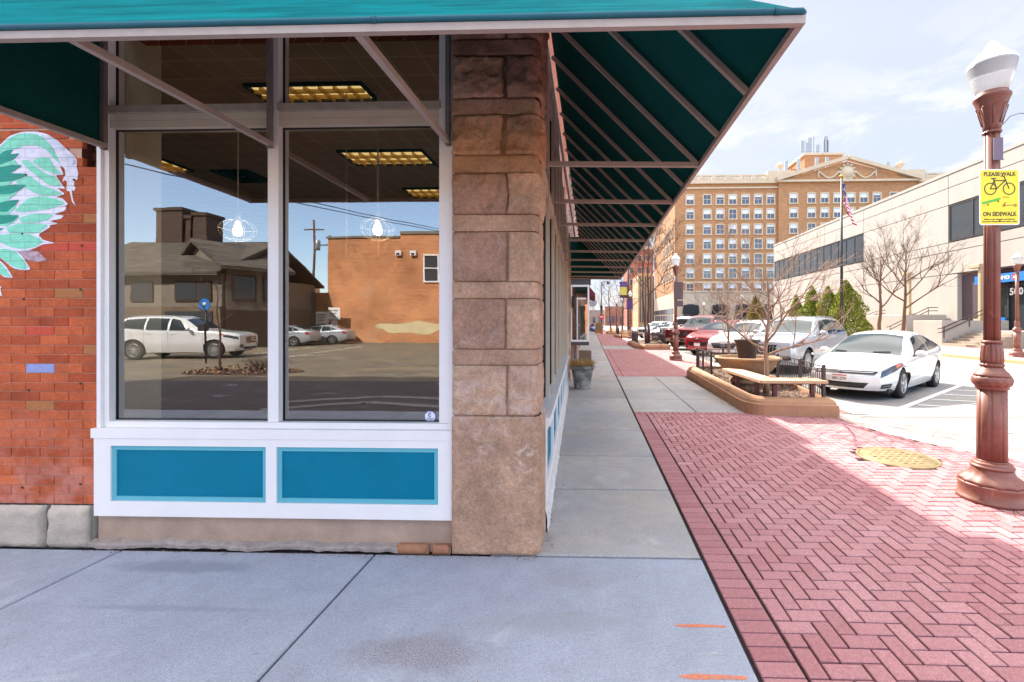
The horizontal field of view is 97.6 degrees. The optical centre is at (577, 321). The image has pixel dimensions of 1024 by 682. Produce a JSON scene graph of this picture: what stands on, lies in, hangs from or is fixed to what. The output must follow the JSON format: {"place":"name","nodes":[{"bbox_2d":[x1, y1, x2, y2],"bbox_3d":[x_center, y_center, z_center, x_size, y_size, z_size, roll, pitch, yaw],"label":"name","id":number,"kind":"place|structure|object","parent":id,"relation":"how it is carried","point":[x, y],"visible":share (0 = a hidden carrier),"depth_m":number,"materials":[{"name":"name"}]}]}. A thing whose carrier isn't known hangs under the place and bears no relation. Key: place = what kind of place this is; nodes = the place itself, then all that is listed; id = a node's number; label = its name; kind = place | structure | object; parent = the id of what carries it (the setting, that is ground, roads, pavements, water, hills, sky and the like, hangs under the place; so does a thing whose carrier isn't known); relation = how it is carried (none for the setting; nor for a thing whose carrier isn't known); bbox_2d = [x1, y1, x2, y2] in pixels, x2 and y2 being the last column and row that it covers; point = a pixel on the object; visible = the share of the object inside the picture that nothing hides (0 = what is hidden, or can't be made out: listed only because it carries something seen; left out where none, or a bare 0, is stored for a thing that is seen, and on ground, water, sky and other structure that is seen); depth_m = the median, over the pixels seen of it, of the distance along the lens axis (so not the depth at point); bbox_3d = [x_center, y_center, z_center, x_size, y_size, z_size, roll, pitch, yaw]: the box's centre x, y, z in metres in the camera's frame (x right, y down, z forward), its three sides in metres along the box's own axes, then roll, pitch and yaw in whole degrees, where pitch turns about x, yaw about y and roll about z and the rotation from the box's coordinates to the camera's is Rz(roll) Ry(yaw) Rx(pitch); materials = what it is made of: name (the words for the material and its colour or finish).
{"place":"outdoors","nodes":[
{"label":"outdoors","id":0,"kind":"place"},
{"bbox_2d":[0,549,757,681],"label":"front sidewalk","id":1,"kind":"structure","parent":0,"point":[104,616],"depth_m":2.48,"materials":[{"name":"concrete"}]},
{"bbox_2d":[675,624,747,681],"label":"spray marks","id":2,"kind":"object","parent":1,"relation":"on","point":[704,677],"visible":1,"depth_m":2.08,"materials":[{"name":"orange"}]},
{"bbox_2d":[0,327,894,681],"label":"pavement bedding","id":3,"kind":"object","parent":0,"point":[758,677],"visible":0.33,"depth_m":3.25,"materials":[{"name":"grey concrete"}]},
{"bbox_2d":[0,32,570,554],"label":"corner shop","id":4,"kind":"structure","parent":3,"relation":"on","point":[178,370],"depth_m":3.32,"materials":[{"name":"brick"}]},
{"bbox_2d":[161,158,194,173],"bbox_3d":[-6.480,-2.329,6.655,1.050,0.058,0.520,0,0,2],"label":"ceiling light","id":5,"kind":"object","parent":4,"relation":"attached to","point":[168,166],"visible":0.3,"depth_m":6.72,"materials":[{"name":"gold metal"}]},
{"bbox_2d":[217,95,257,241],"bbox_3d":[-3.522,-1.594,4.606,0.334,1.522,0.334,0,0,2],"label":"pendant lamp","id":6,"kind":"object","parent":4,"relation":"hanging from","point":[237,230],"visible":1,"depth_m":4.60,"materials":[{"name":"white glass"}]},
{"bbox_2d":[209,169,267,182],"bbox_3d":[-5.390,-2.341,7.163,0.600,0.035,0.600,0,0,2],"label":"ceiling vent","id":7,"kind":"object","parent":4,"relation":"attached to","point":[246,176],"visible":0.91,"depth_m":7.09,"materials":[{"name":"black metal"}]},
{"bbox_2d":[97,34,453,429],"bbox_3d":[-2.233,-0.727,3.329,2.681,3.026,0.137,0,0,2],"label":"window frame","id":8,"kind":"structure","parent":4,"relation":"in","point":[123,119],"depth_m":3.30,"materials":[{"name":"white paint"}]},
{"bbox_2d":[243,81,376,102],"bbox_3d":[-2.702,-2.329,4.532,1.190,0.058,0.340,0,0,2],"label":"ceiling light","id":9,"kind":"object","parent":4,"relation":"attached to","point":[333,91],"visible":0.79,"depth_m":4.47,"materials":[{"name":"gold metal"}]},
{"bbox_2d":[360,93,394,240],"bbox_3d":[-2.053,-1.594,4.563,0.334,1.522,0.334,0,0,2],"label":"pendant lamp","id":10,"kind":"object","parent":4,"relation":"hanging from","point":[377,220],"visible":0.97,"depth_m":4.55,"materials":[{"name":"white glass"}]},
{"bbox_2d":[377,87,379,257],"bbox_3d":[-1.998,-1.501,4.461,0.017,1.715,0.017,0,0,-43],"label":"hanging chain","id":11,"kind":"object","parent":4,"relation":"hanging from","point":[377,181],"visible":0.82,"depth_m":4.46,"materials":[{"name":"metal"}]},
{"bbox_2d":[336,149,435,166],"bbox_3d":[-2.698,-2.329,6.338,1.190,0.058,0.550,0,0,2],"label":"ceiling light","id":12,"kind":"object","parent":4,"relation":"attached to","point":[396,157],"visible":0.96,"depth_m":6.25,"materials":[{"name":"gold metal"}]},
{"bbox_2d":[0,0,806,279],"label":"shop awning","id":13,"kind":"object","parent":4,"relation":"attached to","point":[656,96],"visible":0.99,"depth_m":2.85,"materials":[{"name":"fabric"}]},
{"bbox_2d":[402,187,438,198],"bbox_3d":[-2.462,-2.329,8.052,1.200,0.058,0.550,0,0,2],"label":"ceiling light","id":14,"kind":"object","parent":4,"relation":"attached to","point":[425,192],"visible":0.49,"depth_m":7.96,"materials":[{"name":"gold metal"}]},
{"bbox_2d":[539,41,566,415],"bbox_3d":[-0.325,-0.940,7.713,0.130,3.400,8.406,0,0,0],"label":"side window frame","id":15,"kind":"structure","parent":4,"relation":"in","point":[554,275],"depth_m":5.45,"materials":[{"name":"beige paint"}]},
{"bbox_2d":[567,154,594,363],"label":"neighbour shop","id":16,"kind":"structure","parent":3,"relation":"on","point":[583,289],"depth_m":18.00,"materials":[{"name":"brick"}]},
{"bbox_2d":[687,366,839,417],"bbox_3d":[4.080,1.529,10.680,1.922,0.362,5.912,0,0,2],"label":"planter bed","id":17,"kind":"object","parent":3,"relation":"on","point":[817,405],"visible":0.7,"depth_m":7.93,"materials":[{"name":"brown concrete"}]},
{"bbox_2d":[701,368,808,396],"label":"mulch","id":18,"kind":"object","parent":17,"relation":"in","point":[784,390],"visible":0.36,"depth_m":9.47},
{"bbox_2d":[696,347,711,374],"bbox_3d":[3.584,1.115,12.574,0.052,0.690,1.701,0,0,2],"label":"iron fence","id":19,"kind":"object","parent":18,"relation":"on","point":[698,359],"visible":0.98,"depth_m":12.62,"materials":[{"name":"black metal"}]},
{"bbox_2d":[715,354,780,383],"bbox_3d":[4.013,1.124,10.486,1.470,0.612,1.470,0,0,2],"label":"stone bowl","id":20,"kind":"object","parent":18,"relation":"on","point":[756,365],"visible":0.69,"depth_m":10.02,"materials":[{"name":"beige stone"}]},
{"bbox_2d":[684,270,782,353],"bbox_3d":[4.341,-0.060,13.023,2.771,3.011,2.323,0,0,-17],"label":"bare tree","id":21,"kind":"object","parent":20,"relation":"in","point":[728,327],"visible":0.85,"depth_m":12.84,"materials":[{"name":"brown plant"}]},
{"bbox_2d":[733,323,760,358],"bbox_3d":[4.024,0.446,10.485,0.633,0.847,0.610,0,0,2],"label":"black pot","id":22,"kind":"object","parent":20,"relation":"on","point":[745,348],"visible":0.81,"depth_m":10.31,"materials":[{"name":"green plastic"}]},
{"bbox_2d":[722,368,827,396],"bbox_3d":[3.848,1.252,8.980,1.260,0.415,2.220,0,0,2],"label":"corner bench","id":23,"kind":"object","parent":18,"relation":"on","point":[756,378],"visible":0.88,"depth_m":8.10,"materials":[{"name":"beige wood"}]},
{"bbox_2d":[700,210,865,393],"bbox_3d":[3.911,-0.401,8.936,2.875,3.699,3.584,0,0,2],"label":"bare tree","id":24,"kind":"object","parent":18,"relation":"on","point":[766,387],"visible":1,"depth_m":8.74,"materials":[{"name":"brown plant"}]},
{"bbox_2d":[776,353,825,396],"bbox_3d":[4.695,1.115,9.406,0.115,0.690,2.888,0,0,9],"label":"iron fence","id":25,"kind":"object","parent":18,"relation":"on","point":[801,374],"visible":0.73,"depth_m":9.16,"materials":[{"name":"black metal"}]},
{"bbox_2d":[579,350,590,362],"bbox_3d":[0.310,1.390,17.198,0.480,0.540,0.480,0,0,2],"label":"square planter","id":26,"kind":"object","parent":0,"point":[584,354],"visible":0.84,"depth_m":16.96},
{"bbox_2d":[596,280,622,331],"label":"bare tree","id":27,"kind":"object","parent":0,"point":[602,284],"visible":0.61,"depth_m":62.76,"materials":[{"name":"brown plant"}]},
{"bbox_2d":[492,330,744,559],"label":"side sidewalk","id":28,"kind":"structure","parent":0,"point":[614,497],"depth_m":4.83,"materials":[{"name":"concrete"}]},
{"bbox_2d":[569,358,598,389],"bbox_3d":[0.159,1.268,11.043,0.910,0.784,0.892,0,0,2],"label":"grey flower pot","id":29,"kind":"object","parent":28,"relation":"on","point":[582,371],"visible":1,"depth_m":10.85,"materials":[{"name":"stone"}]},
{"bbox_2d":[596,328,641,340],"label":"distant pavement","id":30,"kind":"structure","parent":0,"point":[606,329],"depth_m":63.46,"materials":[{"name":"white concrete"}]},
{"bbox_2d":[619,269,628,333],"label":"banner pole","id":31,"kind":"object","parent":30,"relation":"on","point":[624,288],"visible":0.66,"depth_m":46.85,"materials":[{"name":"purple metal"}]},
{"bbox_2d":[627,340,669,349],"bbox_3d":[4.631,1.529,29.627,2.005,0.362,6.502,0,0,2],"label":"planter bed","id":32,"kind":"object","parent":30,"relation":"on","point":[660,346],"visible":0.75,"depth_m":26.52,"materials":[{"name":"brown concrete"}]},
{"bbox_2d":[633,341,659,343],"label":"mulch","id":33,"kind":"object","parent":32,"relation":"in","point":[641,342],"visible":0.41,"depth_m":30.03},
{"bbox_2d":[645,331,665,343],"bbox_3d":[4.790,1.030,29.596,1.270,0.800,5.800,0,0,2],"label":"iron fence","id":34,"kind":"object","parent":33,"relation":"on","point":[657,337],"visible":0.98,"depth_m":27.66,"materials":[{"name":"black metal"}]},
{"bbox_2d":[631,214,687,342],"bbox_3d":[4.928,-3.692,30.783,4.961,10.212,5.636,0,0,2],"label":"bare tree","id":35,"kind":"object","parent":33,"relation":"on","point":[647,285],"visible":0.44,"depth_m":30.00,"materials":[{"name":"brown plant"}]},
{"bbox_2d":[629,226,701,342],"bbox_3d":[5.232,-3.163,30.398,6.155,9.178,4.459,0,0,-33],"label":"bare tree","id":36,"kind":"object","parent":33,"relation":"on","point":[642,285],"visible":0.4,"depth_m":29.91,"materials":[{"name":"brown plant"}]},
{"bbox_2d":[597,334,850,413],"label":"brick pavement","id":37,"kind":"structure","parent":0,"point":[636,362],"depth_m":18.57,"materials":[{"name":"red brick"}]},
{"bbox_2d":[669,253,681,360],"bbox_3d":[4.272,-0.655,19.232,0.566,4.631,0.566,0,0,-21],"label":"street lamp","id":38,"kind":"object","parent":37,"relation":"on","point":[675,355],"visible":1,"depth_m":19.13,"materials":[{"name":"metal"}]},
{"bbox_2d":[674,282,682,306],"bbox_3d":[4.351,-1.190,19.173,0.400,1.060,0.248,0,0,2],"label":"sign back","id":39,"kind":"object","parent":38,"relation":"attached to","point":[678,293],"visible":1,"depth_m":19.05,"materials":[{"name":"grey metal"}]},
{"bbox_2d":[574,325,1023,462],"bbox_3d":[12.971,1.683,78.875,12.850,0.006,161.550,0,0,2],"label":"street","id":40,"kind":"structure","parent":0,"point":[877,407],"depth_m":9.02,"materials":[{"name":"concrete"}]},
{"bbox_2d":[589,310,603,324],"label":"building","id":41,"kind":"structure","parent":40,"relation":"on","point":[594,317],"depth_m":239.80,"materials":[{"name":"pink"}]},
{"bbox_2d":[604,306,623,324],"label":"building","id":42,"kind":"structure","parent":40,"relation":"on","point":[606,318],"depth_m":209.57,"materials":[{"name":"red"}]},
{"bbox_2d":[624,243,653,326],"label":"red brick tower","id":43,"kind":"structure","parent":40,"relation":"on","point":[631,279],"depth_m":149.42,"materials":[{"name":"brick"}]},
{"bbox_2d":[633,274,653,327],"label":"tan office","id":44,"kind":"structure","parent":40,"relation":"on","point":[638,319],"depth_m":127.48,"materials":[{"name":"beige"}]},
{"bbox_2d":[637,321,670,337],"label":"parked car","id":45,"kind":"object","parent":40,"relation":"on","point":[640,330],"visible":0.33,"depth_m":46.70,"materials":[{"name":"white metal"}]},
{"bbox_2d":[659,316,691,345],"bbox_3d":[8.189,0.631,32.942,5.472,2.098,2.377,0,0,-43],"label":"parked car","id":46,"kind":"object","parent":40,"relation":"on","point":[682,320],"visible":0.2,"depth_m":32.28,"materials":[{"name":"white metal"}]},
{"bbox_2d":[665,315,728,346],"bbox_3d":[8.452,0.610,28.807,6.708,2.139,2.747,0,0,-43],"label":"car","id":47,"kind":"object","parent":40,"relation":"on","point":[691,324],"visible":0.26,"depth_m":27.53,"materials":[{"name":"red metal"}]},
{"bbox_2d":[685,319,741,353],"bbox_3d":[7.912,0.773,23.840,5.369,1.814,2.466,0,0,-43],"label":"parked car","id":48,"kind":"object","parent":40,"relation":"on","point":[699,338],"visible":0.38,"depth_m":22.57,"materials":[{"name":"red metal"}]},
{"bbox_2d":[707,320,770,359],"bbox_3d":[7.804,0.790,19.853,5.110,1.781,2.420,0,0,-43],"label":"parked car","id":49,"kind":"object","parent":40,"relation":"on","point":[718,340],"visible":0.31,"depth_m":18.75,"materials":[{"name":"white metal"}]},
{"bbox_2d":[742,316,846,372],"bbox_3d":[8.004,0.730,16.228,5.637,1.901,2.580,0,0,-43],"label":"parked car","id":50,"kind":"object","parent":40,"relation":"on","point":[783,337],"visible":0.49,"depth_m":15.04,"materials":[{"name":"silver metal"}]},
{"bbox_2d":[654,136,945,321],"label":"brick hotel","id":51,"kind":"structure","parent":40,"relation":"on","point":[791,197],"depth_m":93.88,"materials":[{"name":"brick"}]},
{"bbox_2d":[685,239,694,249],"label":"window","id":52,"kind":"structure","parent":51,"relation":"in","point":[689,243],"depth_m":94.26,"materials":[{"name":"glass"}]},
{"bbox_2d":[702,209,711,219],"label":"window","id":53,"kind":"structure","parent":51,"relation":"in","point":[706,213],"depth_m":94.18,"materials":[{"name":"glass"}]},
{"bbox_2d":[702,224,711,234],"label":"window","id":54,"kind":"structure","parent":51,"relation":"in","point":[706,228],"depth_m":94.17,"materials":[{"name":"glass"}]},
{"bbox_2d":[702,238,711,249],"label":"window","id":55,"kind":"structure","parent":51,"relation":"in","point":[706,242],"depth_m":94.17,"materials":[{"name":"glass"}]},
{"bbox_2d":[702,268,711,278],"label":"window","id":56,"kind":"structure","parent":51,"relation":"in","point":[706,272],"depth_m":94.18,"materials":[{"name":"glass"}]},
{"bbox_2d":[715,194,724,204],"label":"window","id":57,"kind":"structure","parent":51,"relation":"in","point":[719,198],"depth_m":94.08,"materials":[{"name":"glass"}]},
{"bbox_2d":[715,208,724,219],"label":"window","id":58,"kind":"structure","parent":51,"relation":"in","point":[718,216],"depth_m":94.08,"materials":[{"name":"glass"}]},
{"bbox_2d":[715,238,724,249],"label":"window","id":59,"kind":"structure","parent":51,"relation":"in","point":[718,245],"depth_m":94.08,"materials":[{"name":"glass"}]},
{"bbox_2d":[753,193,762,204],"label":"window","id":60,"kind":"structure","parent":51,"relation":"in","point":[757,198],"depth_m":93.85,"materials":[{"name":"glass"}]},
{"bbox_2d":[753,208,762,219],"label":"window","id":61,"kind":"structure","parent":51,"relation":"in","point":[757,212],"depth_m":93.85,"materials":[{"name":"glass"}]},
{"bbox_2d":[753,238,762,249],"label":"window","id":62,"kind":"structure","parent":51,"relation":"in","point":[757,242],"depth_m":93.85,"materials":[{"name":"glass"}]},
{"bbox_2d":[858,192,868,202],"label":"window","id":63,"kind":"structure","parent":51,"relation":"in","point":[863,196],"depth_m":92.60,"materials":[{"name":"glass"}]},
{"bbox_2d":[606,327,1023,461],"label":"gutter","id":64,"kind":"object","parent":40,"relation":"on","point":[890,430],"visible":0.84,"depth_m":6.69,"materials":[{"name":"concrete"}]},
{"bbox_2d":[686,350,1023,431],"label":"road markings","id":65,"kind":"object","parent":40,"relation":"on","point":[923,399],"visible":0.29,"depth_m":9.57,"materials":[{"name":"paint"}]},
{"bbox_2d":[811,330,941,397],"bbox_3d":[7.697,0.945,11.285,5.135,1.470,2.286,0,0,-39],"label":"parked car","id":66,"kind":"object","parent":40,"relation":"on","point":[875,361],"visible":0.98,"depth_m":10.22,"materials":[{"name":"white metal"}]},
{"bbox_2d":[942,353,1023,364],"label":"kerb","id":67,"kind":"structure","parent":40,"relation":"on","point":[1013,361],"depth_m":19.86,"materials":[{"name":"beige concrete"}]},
{"bbox_2d":[589,0,1023,309],"label":"sky","id":68,"kind":"structure","parent":0,"point":[885,81],"materials":[{"name":"white"}]},
{"bbox_2d":[634,412,1023,681],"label":"brick pavement","id":69,"kind":"structure","parent":0,"point":[823,530],"depth_m":3.24,"materials":[{"name":"red brick"}]},
{"bbox_2d":[82,378,1019,681],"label":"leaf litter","id":70,"kind":"object","parent":69,"relation":"on","point":[546,540],"visible":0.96,"depth_m":3.20,"materials":[{"name":"brown plant"}]},
{"bbox_2d":[855,447,941,469],"bbox_3d":[3.923,1.668,5.446,0.860,0.044,0.860,0,0,2],"label":"manhole cover","id":71,"kind":"object","parent":69,"relation":"on","point":[894,457],"visible":0.99,"depth_m":5.37,"materials":[{"name":"metal"}]},
{"bbox_2d":[955,40,1023,510],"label":"street lamp","id":72,"kind":"object","parent":69,"relation":"on","point":[988,477],"visible":0.98,"depth_m":4.09,"materials":[{"name":"metal"}]},
{"bbox_2d":[979,169,1019,224],"bbox_3d":[3.859,-1.140,4.134,0.356,0.510,0.178,0,0,2],"label":"sidewalk sign","id":73,"kind":"object","parent":72,"relation":"attached to","point":[999,196],"visible":1,"depth_m":4.05,"materials":[{"name":"yellow metal"}]},
{"bbox_2d":[939,345,1023,359],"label":"sidewalk","id":74,"kind":"structure","parent":0,"point":[961,350],"depth_m":22.91,"materials":[{"name":"white concrete"}]},
{"bbox_2d":[745,296,764,320],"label":"evergreen shrub","id":75,"kind":"object","parent":74,"relation":"on","point":[753,303],"visible":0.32,"depth_m":49.13,"materials":[{"name":"green plant"}]},
{"bbox_2d":[788,295,805,315],"bbox_3d":[19.736,-0.459,39.796,1.993,3.978,2.071,0,0,-33],"label":"evergreen shrub","id":76,"kind":"object","parent":74,"relation":"on","point":[793,303],"visible":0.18,"depth_m":39.61,"materials":[{"name":"green plant"}]},
{"bbox_2d":[796,286,823,315],"bbox_3d":[20.396,-0.817,38.655,2.335,4.694,2.300,0,0,2],"label":"evergreen shrub","id":77,"kind":"object","parent":74,"relation":"on","point":[809,307],"visible":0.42,"depth_m":38.40,"materials":[{"name":"green plant"}]},
{"bbox_2d":[814,286,844,327],"bbox_3d":[21.024,-0.765,37.088,2.614,4.591,3.395,0,0,2],"label":"evergreen shrub","id":78,"kind":"object","parent":74,"relation":"on","point":[828,300],"visible":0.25,"depth_m":36.84,"materials":[{"name":"green plant"}]},
{"bbox_2d":[840,175,843,325],"bbox_3d":[20.741,-5.010,34.800,0.280,13.080,0.280,0,0,2],"label":"flagpole","id":79,"kind":"object","parent":74,"relation":"on","point":[841,261],"visible":0.84,"depth_m":34.73,"materials":[{"name":"metal"}]},
{"bbox_2d":[843,183,856,225],"bbox_3d":[21.184,-9.265,34.653,1.165,3.650,0.504,0,0,2],"label":"flag","id":80,"kind":"object","parent":79,"relation":"hanging from","point":[847,206],"visible":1,"depth_m":34.64,"materials":[{"name":"multicoloured fabric"}]},
{"bbox_2d":[827,280,874,336],"bbox_3d":[21.982,-0.962,35.935,3.878,4.985,3.780,0,0,-31],"label":"evergreen shrub","id":81,"kind":"object","parent":74,"relation":"on","point":[863,324],"visible":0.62,"depth_m":35.23,"materials":[{"name":"green plant"}]},
{"bbox_2d":[845,237,924,329],"bbox_3d":[20.018,-2.068,29.679,3.949,7.227,4.736,0,0,-39],"label":"bare tree","id":82,"kind":"object","parent":74,"relation":"on","point":[879,280],"visible":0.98,"depth_m":29.55,"materials":[{"name":"brown plant"}]},
{"bbox_2d":[773,140,1023,348],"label":"concrete bank","id":83,"kind":"structure","parent":74,"relation":"on","point":[948,202],"depth_m":34.98,"materials":[{"name":"concrete"}]},
{"bbox_2d":[810,249,816,272],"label":"window","id":84,"kind":"structure","parent":83,"relation":"in","point":[812,256],"depth_m":53.83,"materials":[{"name":"glass"}]},
{"bbox_2d":[817,247,822,270],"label":"window","id":85,"kind":"structure","parent":83,"relation":"in","point":[820,253],"depth_m":52.18,"materials":[{"name":"glass"}]},
{"bbox_2d":[823,245,829,269],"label":"window","id":86,"kind":"structure","parent":83,"relation":"in","point":[826,249],"depth_m":50.86,"materials":[{"name":"glass"}]},
{"bbox_2d":[830,242,837,267],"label":"window","id":87,"kind":"structure","parent":83,"relation":"in","point":[835,245],"depth_m":49.40,"materials":[{"name":"glass"}]},
{"bbox_2d":[838,239,845,266],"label":"window","id":88,"kind":"structure","parent":83,"relation":"in","point":[844,241],"depth_m":47.45,"materials":[{"name":"glass"}]},
{"bbox_2d":[846,237,853,264],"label":"window","id":89,"kind":"structure","parent":83,"relation":"in","point":[849,242],"depth_m":46.28,"materials":[{"name":"glass"}]},
{"bbox_2d":[854,234,863,262],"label":"window","id":90,"kind":"structure","parent":83,"relation":"in","point":[861,237],"depth_m":44.80,"materials":[{"name":"glass"}]},
{"bbox_2d":[900,272,912,314],"bbox_3d":[26.467,-2.240,35.581,0.500,3.400,1.000,0,0,2],"label":"post lamp","id":91,"kind":"object","parent":83,"relation":"on","point":[909,296],"visible":0.76,"depth_m":35.24,"materials":[{"name":"beige metal"}]},
{"bbox_2d":[937,310,982,337],"bbox_3d":[25.055,0.095,28.569,3.607,1.930,0.060,0,0,2],"label":"handrail","id":92,"kind":"object","parent":83,"relation":"attached to","point":[960,323],"visible":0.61,"depth_m":28.56,"materials":[{"name":"metal"}]},
{"bbox_2d":[950,198,972,241],"bbox_3d":[28.033,-7.380,32.379,0.080,2.720,2.008,0,0,2],"label":"window","id":93,"kind":"structure","parent":83,"relation":"in","point":[961,214],"depth_m":32.36,"materials":[{"name":"glass"}]},
{"bbox_2d":[962,272,977,319],"bbox_3d":[28.293,-1.500,31.870,0.130,4.080,1.490,0,0,2],"label":"steel door","id":94,"kind":"structure","parent":83,"relation":"in","point":[969,290],"depth_m":31.96,"materials":[{"name":"silver metal"}]},
{"bbox_2d":[967,264,982,319],"bbox_3d":[26.483,-1.940,29.377,0.500,3.700,1.000,0,0,2],"label":"door frame","id":95,"kind":"object","parent":83,"relation":"on","point":[980,288],"visible":0.76,"depth_m":29.04,"materials":[{"name":"beige metal"}]},
{"bbox_2d":[973,196,982,236],"bbox_3d":[27.973,-7.380,30.372,0.080,2.720,2.008,0,0,2],"label":"window","id":96,"kind":"structure","parent":83,"relation":"in","point":[976,226],"depth_m":31.11,"materials":[{"name":"glass"}]},
{"bbox_2d":[1001,182,1023,230],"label":"window","id":97,"kind":"structure","parent":83,"relation":"in","point":[1003,227],"depth_m":27.86,"materials":[{"name":"glass"}]},
{"bbox_2d":[852,206,982,330],"bbox_3d":[22.563,-2.938,29.017,7.302,8.964,4.719,0,0,19],"label":"bare tree","id":98,"kind":"object","parent":74,"relation":"on","point":[903,327],"visible":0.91,"depth_m":29.28,"materials":[{"name":"brown plant"}]},
{"bbox_2d":[1008,252,1023,357],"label":"street lamp","id":99,"kind":"object","parent":74,"relation":"on","point":[1017,260],"visible":1,"depth_m":19.18,"materials":[{"name":"metal"}]},
{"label":"mulch","id":100,"kind":"object","parent":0,"visible":0},
{"bbox_2d":[607,266,652,333],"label":"bare tree","id":101,"kind":"object","parent":100,"relation":"on","point":[623,298],"visible":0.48,"depth_m":48.85,"materials":[{"name":"brown plant"}]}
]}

